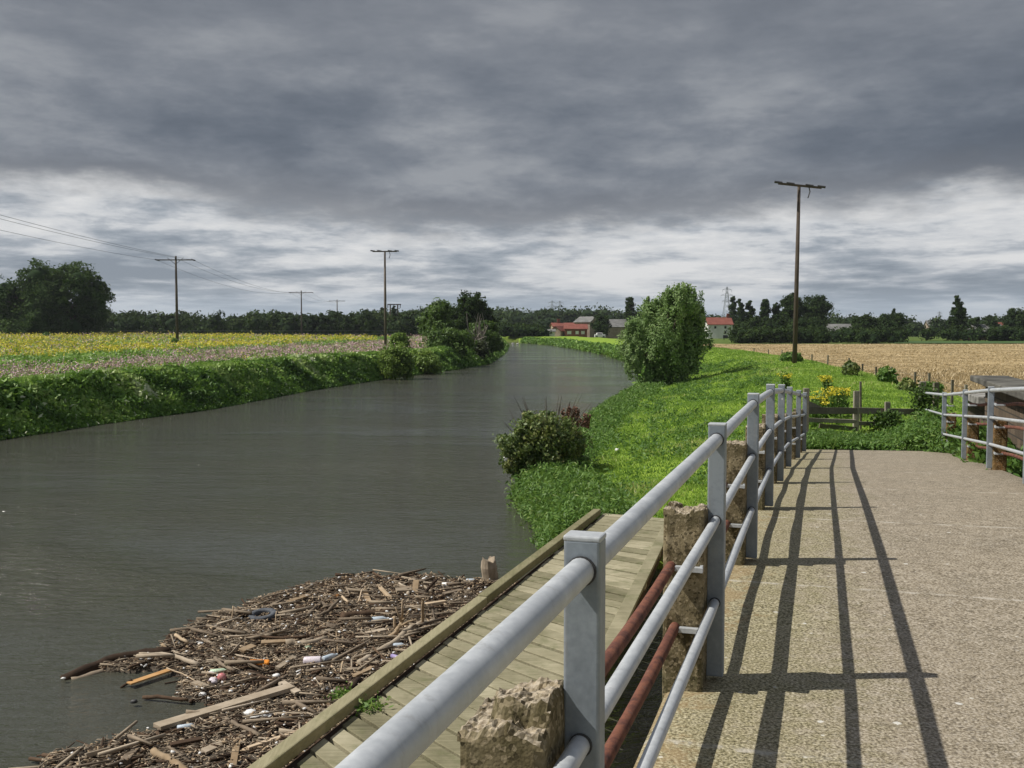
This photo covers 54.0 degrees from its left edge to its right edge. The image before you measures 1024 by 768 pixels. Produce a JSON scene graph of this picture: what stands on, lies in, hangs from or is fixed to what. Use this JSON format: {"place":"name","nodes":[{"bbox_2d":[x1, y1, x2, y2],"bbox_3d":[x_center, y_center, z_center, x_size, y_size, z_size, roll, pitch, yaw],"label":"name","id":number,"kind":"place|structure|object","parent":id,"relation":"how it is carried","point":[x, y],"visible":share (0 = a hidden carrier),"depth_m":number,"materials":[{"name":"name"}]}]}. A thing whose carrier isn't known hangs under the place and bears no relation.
{"place":"outdoors","nodes":[
{"label":"outdoors","id":0,"kind":"place"},
{"bbox_2d":[0,343,662,767],"bbox_3d":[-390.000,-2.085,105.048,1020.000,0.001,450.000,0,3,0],"label":"river","id":1,"kind":"structure","parent":0,"point":[130,535],"depth_m":20.35,"materials":[{"name":"liquid"}]},
{"bbox_2d":[71,666,112,679],"bbox_3d":[-4.557,3.201,11.112,0.099,0.113,0.637,3,4,42],"label":"driftwood log","id":2,"kind":"object","parent":1,"relation":"in","point":[91,673],"visible":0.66,"depth_m":11.01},
{"bbox_2d":[60,647,170,679],"bbox_3d":[-4.464,3.157,11.345,1.241,0.193,0.303,-3,4,-42],"label":"driftwood log","id":3,"kind":"object","parent":1,"relation":"in","point":[84,669],"visible":0.63,"depth_m":11.30,"materials":[{"name":"wood"}]},
{"bbox_2d":[142,694,188,700],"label":"driftwood branch","id":4,"kind":"object","parent":1,"relation":"on","point":[156,696],"visible":1,"depth_m":10.19,"materials":[{"name":"wood"}]},
{"bbox_2d":[13,568,518,767],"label":"floating twigs","id":5,"kind":"object","parent":1,"relation":"on","point":[222,722],"visible":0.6,"depth_m":11.29,"materials":[{"name":"wood"}]},
{"bbox_2d":[40,575,510,767],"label":"floating litter mat","id":6,"kind":"object","parent":1,"relation":"on","point":[153,668],"visible":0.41,"depth_m":11.02,"materials":[{"name":"wood"}]},
{"bbox_2d":[120,744,142,764],"bbox_3d":[-3.366,3.268,8.888,0.101,0.063,0.358,0,3,0],"label":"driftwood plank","id":7,"kind":"object","parent":6,"relation":"on","point":[126,756],"visible":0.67,"depth_m":8.79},
{"bbox_2d":[127,669,172,684],"bbox_3d":[-3.896,3.148,10.812,0.090,0.022,0.521,2,4,35],"label":"driftwood plank","id":8,"kind":"object","parent":6,"relation":"on","point":[149,676],"visible":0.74,"depth_m":10.79,"materials":[{"name":"orange wood"}]},
{"bbox_2d":[150,747,187,767],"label":"driftwood branch","id":9,"kind":"object","parent":6,"relation":"on","point":[155,751],"visible":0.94,"depth_m":8.72,"materials":[{"name":"wood"}]},
{"bbox_2d":[139,652,199,666],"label":"driftwood branch","id":10,"kind":"object","parent":6,"relation":"on","point":[186,660],"visible":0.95,"depth_m":11.29,"materials":[{"name":"wood"}]},
{"bbox_2d":[170,736,201,746],"bbox_3d":[-2.938,3.228,9.055,0.274,0.035,0.062,-2,4,-30],"label":"driftwood plank","id":11,"kind":"object","parent":6,"relation":"on","point":[186,741],"visible":1,"depth_m":9.04,"materials":[{"name":"wood"}]},
{"bbox_2d":[201,741,226,754],"bbox_3d":[-2.654,3.236,8.939,0.085,0.040,0.226,2,4,36],"label":"driftwood plank","id":12,"kind":"object","parent":6,"relation":"on","point":[208,749],"visible":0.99,"depth_m":8.88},
{"bbox_2d":[153,683,294,729],"bbox_3d":[-2.804,3.179,9.919,0.171,0.060,1.477,3,4,44],"label":"driftwood plank","id":13,"kind":"object","parent":6,"relation":"on","point":[171,722],"visible":1,"depth_m":9.85,"materials":[{"name":"wood"}]},
{"bbox_2d":[230,740,239,765],"bbox_3d":[-2.429,3.240,8.821,0.064,0.027,0.543,-1,3,-12],"label":"driftwood plank","id":14,"kind":"object","parent":6,"relation":"on","point":[234,756],"visible":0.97,"depth_m":8.76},
{"bbox_2d":[224,716,261,736],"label":"driftwood branch","id":15,"kind":"object","parent":6,"relation":"on","point":[243,727],"visible":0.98,"depth_m":9.38,"materials":[{"name":"wood"}]},
{"bbox_2d":[248,608,277,620],"bbox_3d":[-3.246,3.012,13.083,0.373,0.078,0.373,-3,9,0],"label":"tyre","id":16,"kind":"object","parent":6,"relation":"on","point":[271,614],"visible":0.84,"depth_m":13.04,"materials":[{"name":"rubber"}]},
{"bbox_2d":[246,729,297,750],"bbox_3d":[-2.025,3.228,9.273,0.052,0.036,0.940,3,5,45],"label":"driftwood plank","id":17,"kind":"object","parent":6,"relation":"on","point":[255,746],"visible":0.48,"depth_m":9.05,"materials":[{"name":"wood"}]},
{"bbox_2d":[243,634,308,638],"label":"driftwood branch","id":18,"kind":"object","parent":6,"relation":"on","point":[279,637],"visible":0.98,"depth_m":12.08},
{"bbox_2d":[261,639,294,646],"bbox_3d":[-2.782,3.073,11.948,0.399,0.053,0.114,-1,3,-10],"label":"driftwood plank","id":19,"kind":"object","parent":6,"relation":"on","point":[274,641],"visible":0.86,"depth_m":11.90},
{"bbox_2d":[42,571,517,767],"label":"wood chips","id":20,"kind":"object","parent":6,"relation":"on","point":[243,749],"visible":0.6,"depth_m":11.63,"materials":[{"name":"wood"}]},
{"bbox_2d":[285,636,327,646],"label":"driftwood branch","id":21,"kind":"object","parent":6,"relation":"on","point":[292,641],"visible":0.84,"depth_m":11.88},
{"bbox_2d":[303,656,321,663],"bbox_3d":[-2.236,3.105,11.256,0.201,0.102,0.104,0,3,-7],"label":"plastic tub","id":22,"kind":"object","parent":6,"relation":"on","point":[316,659],"visible":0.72,"depth_m":11.22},
{"bbox_2d":[323,681,352,700],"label":"weed tuft","id":23,"kind":"object","parent":6,"relation":"on","point":[338,692],"visible":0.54,"depth_m":10.12,"materials":[{"name":"green plant"}]},
{"bbox_2d":[340,609,394,617],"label":"driftwood branch","id":24,"kind":"object","parent":6,"relation":"on","point":[354,613],"visible":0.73,"depth_m":13.07,"materials":[{"name":"wood"}]},
{"bbox_2d":[356,618,434,666],"bbox_3d":[-1.320,3.065,12.022,0.288,0.132,1.866,1,3,20],"label":"driftwood branch","id":25,"kind":"object","parent":6,"relation":"on","point":[390,643],"visible":0.65,"depth_m":11.96,"materials":[{"name":"wood"}]},
{"bbox_2d":[389,600,415,637],"bbox_3d":[-1.360,2.859,12.221,0.365,0.468,0.183,-1,3,-18],"label":"driftwood branch","id":26,"kind":"object","parent":6,"relation":"on","point":[402,617],"visible":0.98,"depth_m":12.23,"materials":[{"name":"wood"}]},
{"bbox_2d":[71,573,490,767],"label":"white scraps","id":27,"kind":"object","parent":1,"relation":"on","point":[222,649],"visible":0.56,"depth_m":11.46,"materials":[{"name":"plastic"}]},
{"bbox_2d":[481,556,497,581],"bbox_3d":[-0.341,2.886,14.916,0.263,0.667,0.166,1,3,15],"label":"wooden stump","id":28,"kind":"object","parent":1,"relation":"in","point":[489,568],"visible":0.69,"depth_m":14.87,"materials":[{"name":"wood"}]},
{"bbox_2d":[0,0,1023,324],"label":"sky","id":29,"kind":"structure","parent":0,"point":[528,154],"materials":[{"name":"grey"}]},
{"bbox_2d":[59,332,1023,568],"bbox_3d":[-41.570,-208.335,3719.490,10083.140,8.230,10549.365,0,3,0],"label":"ground","id":30,"kind":"structure","parent":0,"point":[517,339],"depth_m":99.48,"materials":[{"name":"plant"}]},
{"bbox_2d":[0,257,115,335],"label":"tree","id":31,"kind":"object","parent":30,"relation":"on","point":[38,298],"visible":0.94,"depth_m":199.32,"materials":[{"name":"green plant"}]},
{"bbox_2d":[155,256,195,339],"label":"power pole","id":32,"kind":"object","parent":30,"relation":"on","point":[176,305],"visible":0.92,"depth_m":125.45,"materials":[{"name":"wood"}]},
{"bbox_2d":[0,330,422,374],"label":"ragwort flowers","id":33,"kind":"object","parent":30,"relation":"on","point":[146,345],"visible":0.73,"depth_m":118.34,"materials":[{"name":"plant"}]},
{"bbox_2d":[0,305,424,336],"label":"wood","id":34,"kind":"object","parent":30,"relation":"on","point":[277,321],"visible":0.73,"depth_m":271.53,"materials":[{"name":"green plant"}]},
{"bbox_2d":[0,332,424,374],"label":"dry grass","id":35,"kind":"structure","parent":30,"relation":"on","point":[165,344],"depth_m":113.52,"materials":[{"name":"plant"}]},
{"bbox_2d":[0,331,426,377],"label":"pink flowers","id":36,"kind":"object","parent":30,"relation":"on","point":[263,349],"visible":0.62,"depth_m":77.64,"materials":[{"name":"plant"}]},
{"bbox_2d":[92,333,393,333],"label":"palisade fence","id":37,"kind":"object","parent":30,"relation":"on","point":[276,333],"depth_m":243.73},
{"bbox_2d":[0,333,504,388],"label":"meadow plants","id":38,"kind":"object","parent":30,"relation":"on","point":[71,355],"visible":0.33,"depth_m":82.26,"materials":[{"name":"green plant"}]},
{"bbox_2d":[0,336,509,440],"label":"bank weeds","id":39,"kind":"object","parent":30,"relation":"on","point":[31,405],"visible":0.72,"depth_m":45.18,"materials":[{"name":"green plant"}]},
{"bbox_2d":[370,250,398,345],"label":"power pole","id":40,"kind":"object","parent":30,"relation":"on","point":[385,323],"visible":0.94,"depth_m":113.50,"materials":[{"name":"wood"}]},
{"bbox_2d":[370,342,415,379],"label":"riverside bush","id":41,"kind":"object","parent":30,"relation":"on","point":[398,363],"visible":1,"depth_m":73.46,"materials":[{"name":"green plant"}]},
{"bbox_2d":[386,330,412,348],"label":"riverside bush","id":42,"kind":"object","parent":30,"relation":"on","point":[400,337],"visible":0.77,"depth_m":99.43,"materials":[{"name":"green plant"}]},
{"bbox_2d":[410,349,442,373],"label":"riverside bush","id":43,"kind":"object","parent":30,"relation":"on","point":[427,361],"visible":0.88,"depth_m":82.27,"materials":[{"name":"green plant"}]},
{"bbox_2d":[415,297,455,337],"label":"broadleaf tree","id":44,"kind":"object","parent":30,"relation":"on","point":[437,313],"visible":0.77,"depth_m":110.52,"materials":[{"name":"green plant"}]},
{"bbox_2d":[419,326,477,356],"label":"riverside bush","id":45,"kind":"object","parent":30,"relation":"on","point":[458,341],"visible":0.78,"depth_m":95.84,"materials":[{"name":"green plant"}]},
{"bbox_2d":[247,509,663,767],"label":"jetty","id":46,"kind":"object","parent":30,"relation":"on","point":[632,565],"visible":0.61,"depth_m":9.50,"materials":[{"name":"wood"}]},
{"bbox_2d":[350,690,399,717],"bbox_3d":[-1.183,2.611,8.201,0.445,0.202,0.360,1,3,23],"label":"weed tuft","id":47,"kind":"object","parent":46,"relation":"on","point":[364,705],"visible":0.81,"depth_m":8.14,"materials":[{"name":"green plant"}]},
{"bbox_2d":[449,290,500,331],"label":"broadleaf tree","id":48,"kind":"object","parent":30,"relation":"on","point":[472,306],"visible":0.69,"depth_m":147.98,"materials":[{"name":"green plant"}]},
{"bbox_2d":[466,313,487,346],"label":"dead tree","id":49,"kind":"object","parent":30,"relation":"on","point":[482,333],"visible":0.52,"depth_m":111.31,"materials":[{"name":"wood"}]},
{"bbox_2d":[471,339,491,358],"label":"riverside bush","id":50,"kind":"object","parent":30,"relation":"on","point":[481,349],"visible":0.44,"depth_m":103.29,"materials":[{"name":"green plant"}]},
{"bbox_2d":[465,320,504,352],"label":"bush","id":51,"kind":"object","parent":30,"relation":"on","point":[495,341],"visible":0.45,"depth_m":117.03,"materials":[{"name":"green plant"}]},
{"bbox_2d":[496,320,552,336],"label":"bend thicket","id":52,"kind":"object","parent":30,"relation":"on","point":[516,329],"visible":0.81,"depth_m":263.00,"materials":[{"name":"green plant"}]},
{"bbox_2d":[354,302,725,328],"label":"hill wood","id":53,"kind":"object","parent":30,"relation":"on","point":[546,317],"visible":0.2,"depth_m":454.81,"materials":[{"name":"plant"}]},
{"bbox_2d":[492,392,593,479],"bbox_3d":[0.734,1.455,23.356,2.374,2.498,1.985,0,3,0],"label":"riverside bush","id":54,"kind":"object","parent":30,"relation":"on","point":[544,435],"visible":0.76,"depth_m":22.78,"materials":[{"name":"green plant"}]},
{"bbox_2d":[563,324,587,336],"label":"farm barn","id":55,"kind":"structure","parent":30,"relation":"on","point":[579,330],"depth_m":286.66,"materials":[{"name":"brick"}]},
{"bbox_2d":[497,380,666,555],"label":"edge weeds","id":56,"kind":"object","parent":30,"relation":"on","point":[552,502],"visible":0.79,"depth_m":20.32,"materials":[{"name":"green plant"}]},
{"bbox_2d":[573,316,595,337],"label":"farm barn","id":57,"kind":"structure","parent":30,"relation":"on","point":[588,320],"depth_m":294.68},
{"bbox_2d":[579,413,590,428],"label":"dock stalks","id":58,"kind":"object","parent":30,"relation":"on","point":[585,423],"visible":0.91,"depth_m":25.26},
{"bbox_2d":[520,336,673,384],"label":"reed fringe","id":59,"kind":"object","parent":30,"relation":"on","point":[605,348],"visible":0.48,"depth_m":167.22,"materials":[{"name":"green plant"}]},
{"bbox_2d":[590,314,611,337],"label":"broadleaf tree","id":60,"kind":"object","parent":30,"relation":"on","point":[601,324],"visible":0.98,"depth_m":283.72,"materials":[{"name":"green plant"}]},
{"bbox_2d":[605,319,627,338],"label":"farm barn","id":61,"kind":"structure","parent":30,"relation":"on","point":[618,325],"depth_m":296.16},
{"bbox_2d":[624,296,635,319],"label":"poplar tree","id":62,"kind":"object","parent":30,"relation":"on","point":[630,304],"visible":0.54,"depth_m":298.42,"materials":[{"name":"green plant"}]},
{"bbox_2d":[615,281,714,384],"bbox_3d":[8.738,-2.582,56.936,5.644,6.391,4.562,0,3,0],"label":"willow tree","id":63,"kind":"object","parent":30,"relation":"on","point":[665,336],"visible":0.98,"depth_m":56.30,"materials":[{"name":"green plant"}]},
{"bbox_2d":[704,313,733,338],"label":"farmhouse","id":64,"kind":"object","parent":30,"relation":"on","point":[719,326],"visible":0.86,"depth_m":296.65,"materials":[{"name":"paint"}]},
{"bbox_2d":[726,296,738,328],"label":"poplar tree","id":65,"kind":"object","parent":30,"relation":"on","point":[732,310],"visible":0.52,"depth_m":308.58,"materials":[{"name":"green plant"}]},
{"bbox_2d":[734,298,748,327],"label":"poplar tree","id":66,"kind":"object","parent":30,"relation":"on","point":[741,313],"visible":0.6,"depth_m":264.80,"materials":[{"name":"green plant"}]},
{"bbox_2d":[735,315,760,328],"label":"broadleaf tree","id":67,"kind":"object","parent":30,"relation":"on","point":[750,322],"visible":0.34,"depth_m":252.42,"materials":[{"name":"green plant"}]},
{"bbox_2d":[745,300,755,319],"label":"poplar tree","id":68,"kind":"object","parent":30,"relation":"on","point":[751,309],"visible":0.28,"depth_m":264.64,"materials":[{"name":"green plant"}]},
{"bbox_2d":[563,346,962,544],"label":"grass","id":69,"kind":"structure","parent":30,"relation":"on","point":[818,369],"depth_m":33.53,"materials":[{"name":"plant"}]},
{"bbox_2d":[759,299,771,319],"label":"poplar tree","id":70,"kind":"object","parent":30,"relation":"on","point":[764,308],"visible":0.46,"depth_m":260.64,"materials":[{"name":"green plant"}]},
{"bbox_2d":[753,316,780,328],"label":"broadleaf tree","id":71,"kind":"object","parent":30,"relation":"on","point":[766,321],"visible":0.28,"depth_m":250.90,"materials":[{"name":"green plant"}]},
{"bbox_2d":[776,364,793,388],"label":"ragwort plant","id":72,"kind":"object","parent":30,"relation":"on","point":[786,376],"visible":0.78,"depth_m":35.96,"materials":[{"name":"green plant"}]},
{"bbox_2d":[772,293,804,327],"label":"broadleaf tree","id":73,"kind":"object","parent":30,"relation":"on","point":[787,311],"visible":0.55,"depth_m":242.81,"materials":[{"name":"green plant"}]},
{"bbox_2d":[778,351,802,361],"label":"field shrub","id":74,"kind":"object","parent":30,"relation":"on","point":[786,356],"visible":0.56,"depth_m":65.75,"materials":[{"name":"green plant"}]},
{"bbox_2d":[774,181,825,363],"bbox_3d":[17.841,-6.467,62.691,3.175,12.297,0.402,0,3,0],"label":"power pole","id":75,"kind":"object","parent":30,"relation":"on","point":[795,315],"visible":0.94,"depth_m":62.58,"materials":[{"name":"wood"}]},
{"bbox_2d":[787,312,829,331],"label":"broadleaf tree","id":76,"kind":"object","parent":30,"relation":"on","point":[806,321],"visible":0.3,"depth_m":237.74,"materials":[{"name":"green plant"}]},
{"bbox_2d":[723,325,909,343],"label":"field hedge","id":77,"kind":"object","parent":30,"relation":"on","point":[809,334],"visible":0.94,"depth_m":204.75,"materials":[{"name":"green plant"}]},
{"bbox_2d":[801,294,833,323],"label":"broadleaf tree","id":78,"kind":"object","parent":30,"relation":"on","point":[819,306],"visible":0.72,"depth_m":245.49,"materials":[{"name":"green plant"}]},
{"bbox_2d":[801,389,837,426],"bbox_3d":[7.654,0.622,25.043,1.026,1.106,0.878,0,3,0],"label":"ragwort plant","id":79,"kind":"object","parent":30,"relation":"on","point":[815,399],"visible":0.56,"depth_m":25.02,"materials":[{"name":"yellow plant"}]},
{"bbox_2d":[813,389,839,417],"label":"ragwort plant","id":80,"kind":"object","parent":30,"relation":"on","point":[825,395],"visible":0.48,"depth_m":25.58,"materials":[{"name":"yellow plant"}]},
{"bbox_2d":[817,371,835,394],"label":"ragwort plant","id":81,"kind":"object","parent":30,"relation":"on","point":[827,381],"visible":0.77,"depth_m":31.99,"materials":[{"name":"yellow plant"}]},
{"bbox_2d":[818,382,850,417],"bbox_3d":[8.448,0.430,26.260,0.932,1.174,0.980,3,4,40],"label":"ragwort plant","id":82,"kind":"object","parent":30,"relation":"on","point":[837,398],"visible":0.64,"depth_m":26.17,"materials":[{"name":"yellow plant"}]},
{"bbox_2d":[828,383,855,416],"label":"ragwort plant","id":83,"kind":"object","parent":30,"relation":"on","point":[846,397],"visible":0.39,"depth_m":26.60,"materials":[{"name":"yellow plant"}]},
{"bbox_2d":[841,360,860,375],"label":"field shrub","id":84,"kind":"object","parent":30,"relation":"on","point":[850,367],"visible":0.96,"depth_m":45.80,"materials":[{"name":"green plant"}]},
{"bbox_2d":[753,348,971,403],"bbox_3d":[21.278,-0.953,65.883,2.665,1.480,76.763,0,3,8],"label":"field fence","id":85,"kind":"object","parent":30,"relation":"on","point":[965,387],"visible":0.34,"depth_m":48.73,"materials":[{"name":"wood"}]},
{"bbox_2d":[703,343,1023,391],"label":"stubble","id":86,"kind":"object","parent":30,"relation":"on","point":[952,373],"visible":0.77,"depth_m":100.97,"materials":[{"name":"plant"}]},
{"bbox_2d":[848,314,879,329],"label":"broadleaf tree","id":87,"kind":"object","parent":30,"relation":"on","point":[866,320],"visible":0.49,"depth_m":233.73,"materials":[{"name":"green plant"}]},
{"bbox_2d":[803,381,938,433],"bbox_3d":[8.504,0.809,23.987,5.184,1.707,0.718,-2,4,-33],"label":"timber fence","id":88,"kind":"object","parent":30,"relation":"on","point":[857,409],"visible":0.52,"depth_m":23.87,"materials":[{"name":"wood"}]},
{"bbox_2d":[864,406,908,430],"bbox_3d":[9.033,0.932,24.079,1.112,0.813,0.819,0,3,0],"label":"ivy","id":89,"kind":"object","parent":88,"relation":"attached to","point":[889,418],"visible":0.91,"depth_m":24.00,"materials":[{"name":"green plant"}]},
{"bbox_2d":[900,378,947,421],"bbox_3d":[9.993,0.575,24.506,1.209,1.459,0.779,0,3,0],"label":"bush","id":90,"kind":"object","parent":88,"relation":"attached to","point":[922,400],"visible":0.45,"depth_m":24.39,"materials":[{"name":"green plant"}]},
{"bbox_2d":[806,404,959,452],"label":"path end weeds","id":91,"kind":"object","parent":30,"relation":"on","point":[921,434],"visible":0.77,"depth_m":21.08,"materials":[{"name":"green plant"}]},
{"bbox_2d":[876,365,898,383],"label":"field shrub","id":92,"kind":"object","parent":30,"relation":"on","point":[886,374],"visible":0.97,"depth_m":40.79,"materials":[{"name":"green plant"}]},
{"bbox_2d":[770,309,1006,336],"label":"horizon trees","id":93,"kind":"object","parent":30,"relation":"on","point":[936,323],"visible":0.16,"depth_m":355.25,"materials":[{"name":"plant"}]},
{"bbox_2d":[874,312,907,330],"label":"broadleaf tree","id":94,"kind":"object","parent":30,"relation":"on","point":[895,320],"visible":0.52,"depth_m":234.23,"materials":[{"name":"green plant"}]},
{"bbox_2d":[894,376,916,391],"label":"field shrub","id":95,"kind":"object","parent":30,"relation":"on","point":[906,383],"visible":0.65,"depth_m":36.85,"materials":[{"name":"green plant"}]},
{"bbox_2d":[946,295,967,340],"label":"poplar tree","id":96,"kind":"object","parent":30,"relation":"on","point":[958,314],"visible":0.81,"depth_m":243.50,"materials":[{"name":"green plant"}]},
{"bbox_2d":[901,325,1023,340],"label":"pasture hedge","id":97,"kind":"object","parent":30,"relation":"on","point":[1001,333],"visible":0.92,"depth_m":236.02,"materials":[{"name":"green plant"}]},
{"bbox_2d":[933,421,1023,477],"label":"wall foot weeds","id":98,"kind":"object","parent":30,"relation":"on","point":[1014,466],"depth_m":16.23,"materials":[{"name":"green plant"}]},
{"bbox_2d":[953,375,1023,449],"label":"brick wall","id":99,"kind":"structure","parent":30,"relation":"on","point":[1016,436],"depth_m":17.93,"materials":[{"name":"stone"}]},
{"bbox_2d":[983,314,1000,326],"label":"broadleaf tree","id":100,"kind":"object","parent":30,"relation":"on","point":[990,320],"visible":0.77,"depth_m":298.36,"materials":[{"name":"green plant"}]},
{"bbox_2d":[1000,307,1023,327],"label":"broadleaf tree","id":101,"kind":"object","parent":30,"relation":"on","point":[1013,318],"visible":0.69,"depth_m":260.72,"materials":[{"name":"green plant"}]},
{"bbox_2d":[634,449,1023,767],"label":"concrete path","id":102,"kind":"structure","parent":0,"point":[874,608],"depth_m":5.36,"materials":[{"name":"concrete"}]},
{"bbox_2d":[334,384,807,767],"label":"railing","id":103,"kind":"object","parent":102,"relation":"on","point":[411,731],"visible":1,"depth_m":2.09,"materials":[{"name":"metal"}]},
{"bbox_2d":[457,409,802,767],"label":"old fence","id":104,"kind":"object","parent":102,"relation":"on","point":[521,725],"visible":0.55,"depth_m":3.74,"materials":[{"name":"concrete"}]},
{"bbox_2d":[925,386,1023,483],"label":"railing","id":105,"kind":"object","parent":102,"relation":"on","point":[990,417],"visible":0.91,"depth_m":14.57,"materials":[{"name":"metal"}]},
{"bbox_2d":[946,402,1023,471],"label":"old fence","id":106,"kind":"object","parent":102,"relation":"on","point":[1000,437],"visible":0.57,"depth_m":14.04,"materials":[{"name":"orange concrete"}]},
{"bbox_2d":[894,341,1023,342],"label":"pasture","id":107,"kind":"structure","parent":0,"point":[961,342],"depth_m":209.07,"materials":[{"name":"green plant"}]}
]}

